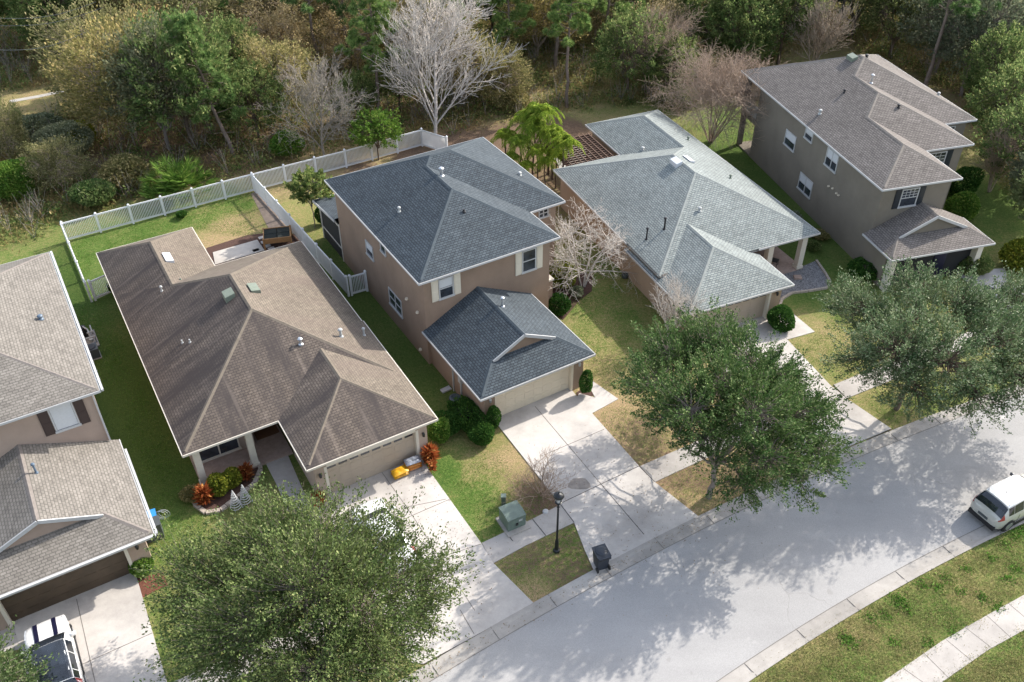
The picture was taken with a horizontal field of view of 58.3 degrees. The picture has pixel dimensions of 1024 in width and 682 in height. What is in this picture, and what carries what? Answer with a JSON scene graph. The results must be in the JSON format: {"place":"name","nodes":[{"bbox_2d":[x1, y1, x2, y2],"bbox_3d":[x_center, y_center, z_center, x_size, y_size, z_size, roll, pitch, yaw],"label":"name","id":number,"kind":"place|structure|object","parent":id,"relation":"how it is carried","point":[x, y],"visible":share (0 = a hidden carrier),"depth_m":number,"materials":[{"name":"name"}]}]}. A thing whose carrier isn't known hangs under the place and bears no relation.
{"place":"outdoors","nodes":[
{"label":"outdoors","id":0,"kind":"place"},
{"bbox_2d":[13,573,166,681],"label":"driveway","id":1,"kind":"structure","parent":0,"point":[113,615],"depth_m":40.48,"materials":[{"name":"concrete"}]},
{"bbox_2d":[21,615,86,681],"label":"car","id":2,"kind":"object","parent":1,"relation":"on","point":[56,635],"visible":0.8,"depth_m":38.28,"materials":[{"name":"white metal"}]},
{"bbox_2d":[266,455,328,521],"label":"path","id":3,"kind":"structure","parent":0,"point":[281,469],"depth_m":47.58,"materials":[{"name":"concrete"}]},
{"bbox_2d":[324,459,532,663],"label":"driveway","id":4,"kind":"structure","parent":0,"point":[505,596],"depth_m":43.60,"materials":[{"name":"concrete"}]},
{"bbox_2d":[0,0,1023,681],"bbox_3d":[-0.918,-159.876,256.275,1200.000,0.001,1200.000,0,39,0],"label":"ground","id":5,"kind":"structure","parent":0,"point":[998,222],"depth_m":56.20,"materials":[{"name":"green plant"}]},
{"bbox_2d":[0,90,33,159],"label":"scrub tree","id":6,"kind":"object","parent":5,"relation":"on","point":[13,134],"visible":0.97,"depth_m":72.17,"materials":[{"name":"green plant"}]},
{"bbox_2d":[0,156,39,199],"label":"shrub","id":7,"kind":"object","parent":5,"relation":"on","point":[12,168],"visible":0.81,"depth_m":68.87,"materials":[{"name":"green plant"}]},
{"bbox_2d":[0,614,58,681],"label":"young oak","id":8,"kind":"object","parent":5,"relation":"on","point":[7,675],"visible":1,"depth_m":36.31,"materials":[{"name":"green plant"}]},
{"bbox_2d":[10,112,65,140],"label":"shrub","id":9,"kind":"object","parent":5,"relation":"on","point":[36,120],"visible":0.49,"depth_m":77.11,"materials":[{"name":"green plant"}]},
{"bbox_2d":[1,0,81,57],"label":"dense tree","id":10,"kind":"object","parent":5,"relation":"on","point":[14,6],"visible":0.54,"depth_m":85.61,"materials":[{"name":"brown plant"}]},
{"bbox_2d":[16,131,100,192],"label":"scrub tree","id":11,"kind":"object","parent":5,"relation":"on","point":[47,153],"visible":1,"depth_m":68.97,"materials":[{"name":"green plant"}]},
{"bbox_2d":[31,119,94,158],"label":"shrub","id":12,"kind":"object","parent":5,"relation":"on","point":[52,129],"visible":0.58,"depth_m":74.53,"materials":[{"name":"green plant"}]},
{"bbox_2d":[0,251,157,630],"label":"two storey house","id":13,"kind":"structure","parent":5,"relation":"on","point":[74,519],"depth_m":42.72,"materials":[{"name":"beige"}]},
{"bbox_2d":[47,402,81,433],"bbox_3d":[-21.359,3.613,43.706,1.189,1.591,0.135,-21,43,-23],"label":"window","id":14,"kind":"structure","parent":13,"relation":"in","point":[63,418],"depth_m":43.75,"materials":[{"name":"white glass"}]},
{"bbox_2d":[0,551,129,620],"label":"garage door","id":15,"kind":"structure","parent":13,"relation":"in","point":[41,596],"depth_m":41.29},
{"bbox_2d":[13,0,145,115],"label":"scrub tree","id":16,"kind":"object","parent":5,"relation":"on","point":[60,33],"visible":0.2,"depth_m":78.02,"materials":[{"name":"brown plant"}]},
{"bbox_2d":[67,178,117,206],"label":"shrub","id":17,"kind":"object","parent":5,"relation":"on","point":[91,185],"visible":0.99,"depth_m":68.08,"materials":[{"name":"green plant"}]},
{"bbox_2d":[38,0,171,140],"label":"scrub tree","id":18,"kind":"object","parent":5,"relation":"on","point":[90,103],"visible":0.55,"depth_m":72.40,"materials":[{"name":"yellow plant"}]},
{"bbox_2d":[94,152,163,190],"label":"shrub","id":19,"kind":"object","parent":5,"relation":"on","point":[113,165],"visible":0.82,"depth_m":70.23,"materials":[{"name":"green plant"}]},
{"bbox_2d":[86,7,209,148],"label":"leafy tree","id":20,"kind":"object","parent":5,"relation":"on","point":[124,90],"visible":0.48,"depth_m":70.88,"materials":[{"name":"green plant"}]},
{"bbox_2d":[112,0,244,143],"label":"dense tree","id":21,"kind":"object","parent":5,"relation":"on","point":[218,47],"visible":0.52,"depth_m":70.83,"materials":[{"name":"green plant"}]},
{"bbox_2d":[139,151,218,199],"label":"palmetto","id":22,"kind":"object","parent":5,"relation":"on","point":[183,178],"visible":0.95,"depth_m":69.18,"materials":[{"name":"green plant"}]},
{"bbox_2d":[129,0,236,58],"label":"scrub tree","id":23,"kind":"object","parent":5,"relation":"on","point":[174,3],"visible":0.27,"depth_m":83.79,"materials":[{"name":"green plant"}]},
{"bbox_2d":[160,10,250,156],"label":"pine tree","id":24,"kind":"object","parent":5,"relation":"on","point":[185,23],"visible":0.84,"depth_m":69.90,"materials":[{"name":"green plant"}]},
{"bbox_2d":[204,11,261,105],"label":"dense tree","id":25,"kind":"object","parent":5,"relation":"on","point":[231,28],"visible":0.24,"depth_m":78.86,"materials":[{"name":"green plant"}]},
{"bbox_2d":[206,233,298,264],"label":"mulch bed","id":26,"kind":"object","parent":5,"relation":"on","point":[232,243],"visible":0.36,"depth_m":65.09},
{"bbox_2d":[213,240,264,264],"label":"patio","id":27,"kind":"structure","parent":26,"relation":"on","point":[233,252],"depth_m":64.21,"materials":[{"name":"concrete"}]},
{"bbox_2d":[214,56,291,137],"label":"dense tree","id":28,"kind":"object","parent":5,"relation":"on","point":[253,76],"visible":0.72,"depth_m":74.72,"materials":[{"name":"green plant"}]},
{"bbox_2d":[60,128,447,239],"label":"picket fence","id":29,"kind":"object","parent":5,"relation":"on","point":[431,140],"visible":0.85,"depth_m":70.74,"materials":[{"name":"white plastic"}]},
{"bbox_2d":[96,227,437,497],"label":"single storey house","id":30,"kind":"structure","parent":5,"relation":"on","point":[240,358],"depth_m":48.57,"materials":[{"name":"brown"}]},
{"bbox_2d":[327,433,415,491],"bbox_3d":[-7.169,6.149,46.960,4.840,2.160,0.052,-20,43,-23],"label":"garage door","id":31,"kind":"structure","parent":30,"relation":"in","point":[387,456],"depth_m":47.00,"materials":[{"name":"beige metal"}]},
{"bbox_2d":[215,0,322,46],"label":"scrub tree","id":32,"kind":"object","parent":5,"relation":"on","point":[245,5],"visible":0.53,"depth_m":87.60,"materials":[{"name":"green plant"}]},
{"bbox_2d":[230,4,321,75],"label":"scrub tree","id":33,"kind":"object","parent":5,"relation":"on","point":[292,25],"visible":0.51,"depth_m":83.90,"materials":[{"name":"brown plant"}]},
{"bbox_2d":[229,27,330,117],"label":"scrub tree","id":34,"kind":"object","parent":5,"relation":"on","point":[274,56],"visible":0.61,"depth_m":76.63,"materials":[{"name":"brown plant"}]},
{"bbox_2d":[268,129,305,156],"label":"shrub","id":35,"kind":"object","parent":5,"relation":"on","point":[274,146],"visible":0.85,"depth_m":74.53,"materials":[{"name":"green plant"}]},
{"bbox_2d":[252,174,349,296],"bbox_3d":[-15.200,-7.838,64.892,0.170,1.700,16.502,-23,44,-25],"label":"picket fence","id":36,"kind":"object","parent":5,"relation":"on","point":[339,277],"visible":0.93,"depth_m":64.00,"materials":[{"name":"white plastic"}]},
{"bbox_2d":[129,472,484,681],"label":"street oak","id":37,"kind":"object","parent":5,"relation":"on","point":[316,553],"visible":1,"depth_m":34.10,"materials":[{"name":"green plant"}]},
{"bbox_2d":[283,164,334,227],"bbox_3d":[-14.057,-10.310,65.337,4.279,5.210,3.547,28,47,31],"label":"garden tree","id":38,"kind":"object","parent":5,"relation":"on","point":[301,185],"visible":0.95,"depth_m":64.11,"materials":[{"name":"green plant"}]},
{"bbox_2d":[254,48,380,158],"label":"bare tree","id":39,"kind":"object","parent":5,"relation":"on","point":[337,95],"visible":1,"depth_m":72.11,"materials":[{"name":"grey plant"}]},
{"bbox_2d":[312,0,392,69],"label":"scrub tree","id":40,"kind":"object","parent":5,"relation":"on","point":[335,23],"visible":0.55,"depth_m":85.86,"materials":[{"name":"plant"}]},
{"bbox_2d":[329,68,381,117],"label":"dense tree","id":41,"kind":"object","parent":5,"relation":"on","point":[356,79],"visible":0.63,"depth_m":78.12,"materials":[{"name":"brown plant"}]},
{"bbox_2d":[334,0,410,112],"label":"pine tree","id":42,"kind":"object","parent":5,"relation":"on","point":[370,21],"visible":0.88,"depth_m":74.98,"materials":[{"name":"green plant"}]},
{"bbox_2d":[347,105,403,159],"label":"garden tree","id":43,"kind":"object","parent":5,"relation":"on","point":[376,119],"visible":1,"depth_m":72.59,"materials":[{"name":"green plant"}]},
{"bbox_2d":[372,43,419,109],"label":"dense tree","id":44,"kind":"object","parent":5,"relation":"on","point":[387,89],"visible":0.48,"depth_m":79.39,"materials":[{"name":"brown plant"}]},
{"bbox_2d":[358,0,459,61],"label":"scrub tree","id":45,"kind":"object","parent":5,"relation":"on","point":[404,4],"visible":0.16,"depth_m":85.49,"materials":[{"name":"brown plant"}]},
{"bbox_2d":[361,0,526,133],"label":"bare tree","id":46,"kind":"object","parent":5,"relation":"on","point":[433,50],"visible":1,"depth_m":76.06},
{"bbox_2d":[312,137,595,416],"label":"two storey house","id":47,"kind":"structure","parent":5,"relation":"on","point":[448,249],"depth_m":53.41,"materials":[{"name":"beige paint"}]},
{"bbox_2d":[497,367,568,414],"bbox_3d":[1.143,2.693,51.261,4.840,2.110,0.052,-21,43,-24],"label":"garage door","id":48,"kind":"structure","parent":47,"relation":"in","point":[531,392],"depth_m":51.39,"materials":[{"name":"beige paint"}]},
{"bbox_2d":[423,19,510,109],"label":"scrub tree","id":49,"kind":"object","parent":5,"relation":"on","point":[458,72],"visible":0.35,"depth_m":79.72,"materials":[{"name":"green plant"}]},
{"bbox_2d":[446,395,494,440],"bbox_3d":[-2.302,4.201,50.106,1.790,1.241,4.112,-21,43,-24],"label":"hedge","id":50,"kind":"object","parent":5,"relation":"on","point":[464,402],"visible":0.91,"depth_m":49.77,"materials":[{"name":"green plant"}]},
{"bbox_2d":[0,0,995,237],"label":"brushwood","id":51,"kind":"object","parent":5,"relation":"on","point":[326,62],"visible":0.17,"depth_m":82.42,"materials":[{"name":"brown plant"}]},
{"bbox_2d":[470,38,535,107],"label":"scrub tree","id":52,"kind":"object","parent":5,"relation":"on","point":[515,65],"visible":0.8,"depth_m":80.23,"materials":[{"name":"green plant"}]},
{"bbox_2d":[474,0,536,80],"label":"pine tree","id":53,"kind":"object","parent":5,"relation":"on","point":[509,23],"visible":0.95,"depth_m":82.28,"materials":[{"name":"green plant"}]},
{"bbox_2d":[0,0,1020,245],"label":"undergrowth","id":54,"kind":"object","parent":5,"relation":"on","point":[404,118],"visible":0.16,"depth_m":82.58,"materials":[{"name":"green plant"}]},
{"bbox_2d":[491,84,529,114],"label":"shrub","id":55,"kind":"object","parent":5,"relation":"on","point":[526,96],"visible":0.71,"depth_m":81.12,"materials":[{"name":"green plant"}]},
{"bbox_2d":[0,0,1023,253],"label":"dry grass","id":56,"kind":"structure","parent":5,"relation":"on","point":[210,146],"depth_m":82.64,"materials":[{"name":"plant"}]},
{"bbox_2d":[496,500,530,537],"bbox_3d":[0.053,8.627,44.786,1.240,0.960,1.340,-19,42,-22],"label":"transformer box","id":57,"kind":"object","parent":5,"relation":"on","point":[511,520],"visible":1,"depth_m":44.57,"materials":[{"name":"metal"}]},
{"bbox_2d":[500,445,577,509],"bbox_3d":[1.595,7.102,45.653,3.364,2.486,3.791,26,45,29],"label":"bare shrub","id":58,"kind":"object","parent":5,"relation":"on","point":[547,477],"visible":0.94,"depth_m":46.03,"materials":[{"name":"brown plant"}]},
{"bbox_2d":[489,0,595,55],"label":"scrub tree","id":59,"kind":"object","parent":5,"relation":"on","point":[532,14],"visible":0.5,"depth_m":88.13,"materials":[{"name":"green plant"}]},
{"bbox_2d":[521,101,564,171],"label":"areca palm","id":60,"kind":"object","parent":5,"relation":"on","point":[544,110],"visible":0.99,"depth_m":69.53,"materials":[{"name":"green plant"}]},
{"bbox_2d":[543,133,585,166],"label":"areca palm","id":61,"kind":"object","parent":5,"relation":"on","point":[564,140],"visible":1,"depth_m":67.74,"materials":[{"name":"green plant"}]},
{"bbox_2d":[542,0,596,107],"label":"pine tree","id":62,"kind":"object","parent":5,"relation":"on","point":[555,15],"visible":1,"depth_m":77.08,"materials":[{"name":"green plant"}]},
{"bbox_2d":[546,133,613,174],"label":"pergola","id":63,"kind":"object","parent":5,"relation":"on","point":[603,152],"visible":0.55,"depth_m":70.16,"materials":[{"name":"brown wood"}]},
{"bbox_2d":[547,197,639,303],"bbox_3d":[5.037,-5.603,58.218,8.025,6.609,7.903,13,41,16],"label":"bare tree","id":64,"kind":"object","parent":5,"relation":"on","point":[574,258],"visible":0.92,"depth_m":58.52,"materials":[{"name":"grey plant"}]},
{"bbox_2d":[588,0,674,90],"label":"dense tree","id":65,"kind":"object","parent":5,"relation":"on","point":[610,41],"visible":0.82,"depth_m":80.75,"materials":[{"name":"green plant"}]},
{"bbox_2d":[617,0,707,95],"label":"bare tree","id":66,"kind":"object","parent":5,"relation":"on","point":[678,28],"visible":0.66,"depth_m":80.53,"materials":[{"name":"plant"}]},
{"bbox_2d":[629,0,707,62],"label":"scrub tree","id":67,"kind":"object","parent":5,"relation":"on","point":[667,8],"visible":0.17,"depth_m":85.26,"materials":[{"name":"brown plant"}]},
{"bbox_2d":[639,27,700,86],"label":"dense tree","id":68,"kind":"object","parent":5,"relation":"on","point":[682,54],"visible":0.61,"depth_m":81.13,"materials":[{"name":"green plant"}]},
{"bbox_2d":[649,269,713,336],"bbox_3d":[10.041,-2.206,54.897,3.934,5.377,4.394,21,43,25],"label":"bare tree","id":69,"kind":"object","parent":5,"relation":"on","point":[672,303],"visible":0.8,"depth_m":54.24,"materials":[{"name":"plant"}]},
{"bbox_2d":[553,110,820,336],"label":"single storey house","id":70,"kind":"structure","parent":5,"relation":"on","point":[693,208],"depth_m":60.49,"materials":[{"name":"silver"}]},
{"bbox_2d":[701,294,766,333],"bbox_3d":[13.621,-1.737,56.752,4.860,2.060,0.053,-15,41,-18],"label":"garage door","id":71,"kind":"structure","parent":70,"relation":"in","point":[750,307],"depth_m":57.05,"materials":[{"name":"beige paint"}]},
{"bbox_2d":[639,36,787,149],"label":"crape myrtle","id":72,"kind":"object","parent":5,"relation":"on","point":[739,88],"visible":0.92,"depth_m":73.59,"materials":[{"name":"plant"}]},
{"bbox_2d":[670,0,778,58],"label":"dense tree","id":73,"kind":"object","parent":5,"relation":"on","point":[696,4],"visible":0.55,"depth_m":84.37,"materials":[{"name":"green plant"}]},
{"bbox_2d":[611,294,865,524],"bbox_3d":[10.168,3.282,44.447,11.074,9.885,13.534,-18,42,-20],"label":"street oak","id":74,"kind":"object","parent":5,"relation":"on","point":[782,389],"visible":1,"depth_m":41.21,"materials":[{"name":"green plant"}]},
{"bbox_2d":[697,0,783,67],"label":"dense tree","id":75,"kind":"object","parent":5,"relation":"on","point":[762,39],"visible":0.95,"depth_m":83.58,"materials":[{"name":"green plant"}]},
{"bbox_2d":[766,304,795,332],"bbox_3d":[16.652,-1.453,56.861,1.796,1.607,1.808,0,39,0],"label":"shrub","id":76,"kind":"object","parent":5,"relation":"on","point":[782,315],"visible":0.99,"depth_m":56.43,"materials":[{"name":"green plant"}]},
{"bbox_2d":[751,0,832,63],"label":"dense tree","id":77,"kind":"object","parent":5,"relation":"on","point":[794,11],"visible":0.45,"depth_m":85.46,"materials":[{"name":"green plant"}]},
{"bbox_2d":[779,261,826,302],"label":"walkway","id":78,"kind":"structure","parent":5,"relation":"on","point":[812,275],"depth_m":61.38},
{"bbox_2d":[782,0,860,60],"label":"bare tree","id":79,"kind":"object","parent":5,"relation":"on","point":[822,29],"visible":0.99,"depth_m":84.62,"materials":[{"name":"grey plant"}]},
{"bbox_2d":[736,52,995,291],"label":"two storey house","id":80,"kind":"structure","parent":5,"relation":"on","point":[852,154],"depth_m":63.56,"materials":[{"name":"beige paint"}]},
{"bbox_2d":[718,520,1023,681],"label":"kerb","id":81,"kind":"structure","parent":5,"relation":"on","point":[770,656],"depth_m":41.37,"materials":[{"name":"concrete"}]},
{"bbox_2d":[751,524,1023,681],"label":"grass tufts","id":82,"kind":"object","parent":5,"relation":"on","point":[919,635],"visible":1,"depth_m":40.27,"materials":[{"name":"green plant"}]},
{"bbox_2d":[858,0,943,57],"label":"leafy tree","id":83,"kind":"object","parent":5,"relation":"on","point":[871,19],"visible":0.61,"depth_m":87.59,"materials":[{"name":"green plant"}]},
{"bbox_2d":[812,253,1023,438],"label":"street oak","id":84,"kind":"object","parent":5,"relation":"on","point":[876,323],"visible":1,"depth_m":45.89,"materials":[{"name":"green plant"}]},
{"bbox_2d":[838,526,1023,649],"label":"weeds","id":85,"kind":"object","parent":5,"relation":"on","point":[939,586],"visible":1,"depth_m":41.60,"materials":[{"name":"green plant"}]},
{"bbox_2d":[895,0,998,75],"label":"leafy tree","id":86,"kind":"object","parent":5,"relation":"on","point":[915,37],"visible":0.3,"depth_m":83.81,"materials":[{"name":"green plant"}]},
{"bbox_2d":[944,190,980,220],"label":"shrub","id":87,"kind":"object","parent":5,"relation":"on","point":[955,203],"visible":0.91,"depth_m":66.30,"materials":[{"name":"green plant"}]},
{"bbox_2d":[924,0,1002,85],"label":"pine tree","id":88,"kind":"object","parent":5,"relation":"on","point":[975,6],"visible":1,"depth_m":78.32,"materials":[{"name":"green plant"}]},
{"bbox_2d":[948,166,985,194],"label":"shrub","id":89,"kind":"object","parent":5,"relation":"on","point":[975,180],"visible":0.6,"depth_m":68.47,"materials":[{"name":"green plant"}]},
{"bbox_2d":[918,0,1023,95],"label":"leafy tree","id":90,"kind":"object","parent":5,"relation":"on","point":[972,30],"visible":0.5,"depth_m":79.61,"materials":[{"name":"green plant"}]},
{"bbox_2d":[956,251,995,275],"bbox_3d":[30.925,-5.268,61.463,2.657,1.722,2.402,0,39,0],"label":"shrub","id":91,"kind":"object","parent":5,"relation":"on","point":[985,265],"visible":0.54,"depth_m":60.79,"materials":[{"name":"green plant"}]},
{"bbox_2d":[958,20,1023,114],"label":"dense tree","id":92,"kind":"object","parent":5,"relation":"on","point":[1002,42],"visible":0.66,"depth_m":75.92,"materials":[{"name":"green plant"}]},
{"bbox_2d":[962,49,1023,140],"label":"dense tree","id":93,"kind":"object","parent":5,"relation":"on","point":[1007,79],"visible":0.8,"depth_m":72.16,"materials":[{"name":"green plant"}]},
{"bbox_2d":[969,91,1023,192],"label":"dense tree","id":94,"kind":"object","parent":5,"relation":"on","point":[1016,125],"visible":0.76,"depth_m":67.17,"materials":[{"name":"green plant"}]},
{"bbox_2d":[998,237,1023,272],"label":"shrub","id":95,"kind":"object","parent":5,"relation":"on","point":[1009,251],"visible":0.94,"depth_m":61.27,"materials":[{"name":"green plant"}]},
{"bbox_2d":[482,505,573,562],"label":"sidewalk","id":96,"kind":"structure","parent":0,"point":[502,545],"depth_m":44.48,"materials":[{"name":"concrete"}]},
{"bbox_2d":[577,382,617,412],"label":"path","id":97,"kind":"structure","parent":0,"point":[601,398],"depth_m":52.16,"materials":[{"name":"concrete"}]},
{"bbox_2d":[499,388,697,569],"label":"driveway","id":98,"kind":"structure","parent":0,"point":[528,429],"depth_m":47.53,"materials":[{"name":"concrete"}]},
{"bbox_2d":[640,420,770,481],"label":"sidewalk","id":99,"kind":"structure","parent":0,"point":[653,469],"depth_m":48.17,"materials":[{"name":"concrete"}]},
{"bbox_2d":[431,394,1023,681],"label":"road","id":100,"kind":"structure","parent":0,"point":[892,507],"depth_m":42.79,"materials":[{"name":"grey asphalt"}]},
{"bbox_2d":[398,385,1023,681],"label":"kerb","id":101,"kind":"structure","parent":100,"relation":"on","point":[460,653],"depth_m":43.22,"materials":[{"name":"concrete"}]},
{"bbox_2d":[968,472,1023,531],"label":"parked suv","id":102,"kind":"object","parent":100,"relation":"on","point":[998,505],"visible":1,"depth_m":44.32,"materials":[{"name":"white metal"}]},
{"bbox_2d":[716,316,890,461],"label":"driveway","id":103,"kind":"structure","parent":0,"point":[859,422],"depth_m":51.47,"materials":[{"name":"concrete"}]},
{"bbox_2d":[834,331,997,397],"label":"sidewalk","id":104,"kind":"structure","parent":0,"point":[848,387],"depth_m":53.00,"materials":[{"name":"concrete"}]},
{"bbox_2d":[883,595,1023,681],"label":"sidewalk","id":105,"kind":"structure","parent":0,"point":[945,657],"depth_m":39.64,"materials":[{"name":"concrete"}]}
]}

